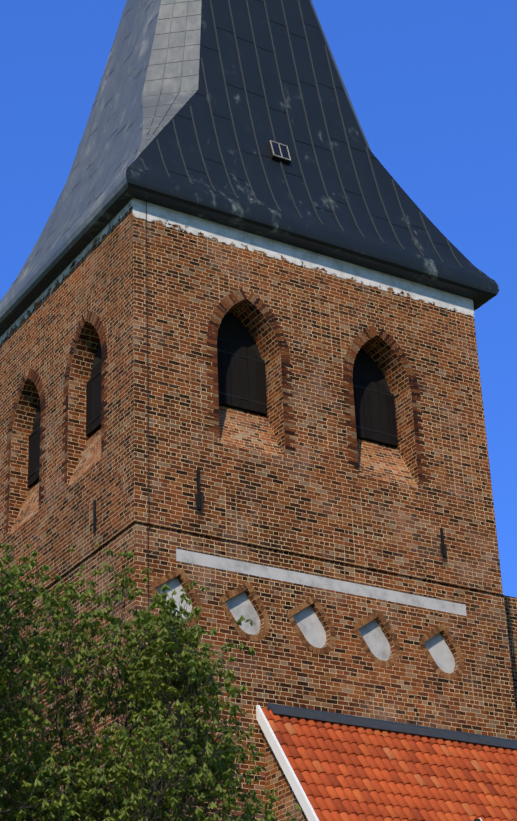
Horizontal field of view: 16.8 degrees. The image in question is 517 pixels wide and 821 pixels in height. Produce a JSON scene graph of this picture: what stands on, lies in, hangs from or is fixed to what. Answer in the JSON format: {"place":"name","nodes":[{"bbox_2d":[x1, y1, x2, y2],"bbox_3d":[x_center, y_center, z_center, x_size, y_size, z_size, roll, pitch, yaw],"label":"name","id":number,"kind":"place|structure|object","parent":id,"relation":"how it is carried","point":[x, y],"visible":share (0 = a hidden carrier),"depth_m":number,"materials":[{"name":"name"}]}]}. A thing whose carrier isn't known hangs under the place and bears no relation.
{"place":"outdoors","nodes":[
{"label":"outdoors","id":0,"kind":"place"},
{"bbox_2d":[0,542,300,820],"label":"chestnut tree","id":1,"kind":"object","parent":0,"point":[117,769],"depth_m":18.19,"materials":[{"name":"green plant"}]},
{"bbox_2d":[0,0,516,597],"label":"sky","id":2,"kind":"structure","parent":0,"point":[431,85],"materials":[{"name":"blue"}]},
{"bbox_2d":[263,733,307,820],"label":"annex walls","id":3,"kind":"structure","parent":0,"point":[275,777],"depth_m":35.84,"materials":[{"name":"brick"}]},
{"bbox_2d":[503,595,516,715],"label":"nave walls","id":4,"kind":"structure","parent":0,"point":[511,609],"depth_m":45.28,"materials":[{"name":"brick"}]},
{"bbox_3d":[8.425,10.387,37.099,15.930,7.796,5.469,14,-31,-29],"label":"roof underlay","id":5,"kind":"object","parent":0,"visible":0},
{"bbox_2d":[261,708,516,820],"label":"pantile roof","id":6,"kind":"structure","parent":5,"relation":"on","point":[344,772],"depth_m":37.00,"materials":[{"name":"orange tile"}]},
{"bbox_2d":[256,705,318,820],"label":"verge board","id":7,"kind":"object","parent":6,"relation":"attached to","point":[290,775],"visible":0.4,"depth_m":35.55,"materials":[{"name":"white paint"}]},
{"bbox_2d":[267,703,516,748],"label":"roof flashing","id":8,"kind":"object","parent":6,"relation":"on","point":[286,710],"visible":0.89,"depth_m":38.54,"materials":[{"name":"metal"}]},
{"label":"ground","id":9,"kind":"structure","parent":0,"visible":0},
{"bbox_2d":[0,203,516,820],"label":"tower walls","id":10,"kind":"structure","parent":9,"relation":"on","point":[316,503],"depth_m":40.52,"materials":[{"name":"brick"}]},
{"bbox_2d":[0,198,132,343],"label":"eaves band","id":11,"kind":"object","parent":10,"relation":"attached to","point":[113,221],"visible":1,"depth_m":43.40,"materials":[{"name":"white paint"}]},
{"bbox_2d":[28,313,397,487],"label":"louvered shutters","id":12,"kind":"object","parent":10,"relation":"on","point":[241,375],"visible":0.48,"depth_m":42.00,"materials":[{"name":"black wood"}]},
{"bbox_2d":[9,410,417,534],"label":"window sills","id":13,"kind":"structure","parent":10,"relation":"on","point":[245,432],"depth_m":40.94,"materials":[{"name":"brick"}]},
{"bbox_2d":[4,289,463,679],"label":"brick arch surrounds","id":14,"kind":"object","parent":10,"relation":"on","point":[34,376],"visible":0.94,"depth_m":41.01,"materials":[{"name":"brown brick"}]},
{"bbox_2d":[0,0,498,336],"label":"spire roof","id":15,"kind":"structure","parent":10,"relation":"on","point":[155,184],"depth_m":45.41,"materials":[{"name":"grey metal"}]},
{"bbox_2d":[0,0,481,304],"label":"roof seams","id":16,"kind":"object","parent":15,"relation":"attached to","point":[127,165],"visible":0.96,"depth_m":46.06,"materials":[{"name":"grey metal"}]},
{"bbox_2d":[267,140,290,164],"bbox_3d":[0.533,-6.629,44.935,0.540,0.611,0.284,14,-31,-29],"label":"roof hatch","id":17,"kind":"object","parent":15,"relation":"on","point":[279,152],"visible":1,"depth_m":44.84,"materials":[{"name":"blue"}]},
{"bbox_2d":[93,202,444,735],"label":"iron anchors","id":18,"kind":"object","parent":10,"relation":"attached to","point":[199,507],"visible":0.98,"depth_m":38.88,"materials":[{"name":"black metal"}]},
{"bbox_2d":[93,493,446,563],"bbox_3d":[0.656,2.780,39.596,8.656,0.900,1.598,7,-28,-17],"label":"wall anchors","id":19,"kind":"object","parent":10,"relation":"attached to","point":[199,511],"visible":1,"depth_m":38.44,"materials":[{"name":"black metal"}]},
{"bbox_2d":[133,198,474,316],"bbox_3d":[1.338,-3.702,43.219,10.024,0.519,0.012,14,-31,-29],"label":"eaves band","id":20,"kind":"object","parent":10,"relation":"attached to","point":[228,235],"visible":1,"depth_m":43.05,"materials":[{"name":"white paint"}]},
{"bbox_2d":[156,548,466,673],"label":"whitewash panels","id":21,"kind":"object","parent":10,"relation":"attached to","point":[309,624],"visible":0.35,"depth_m":39.03,"materials":[{"name":"white paint"}]}
]}

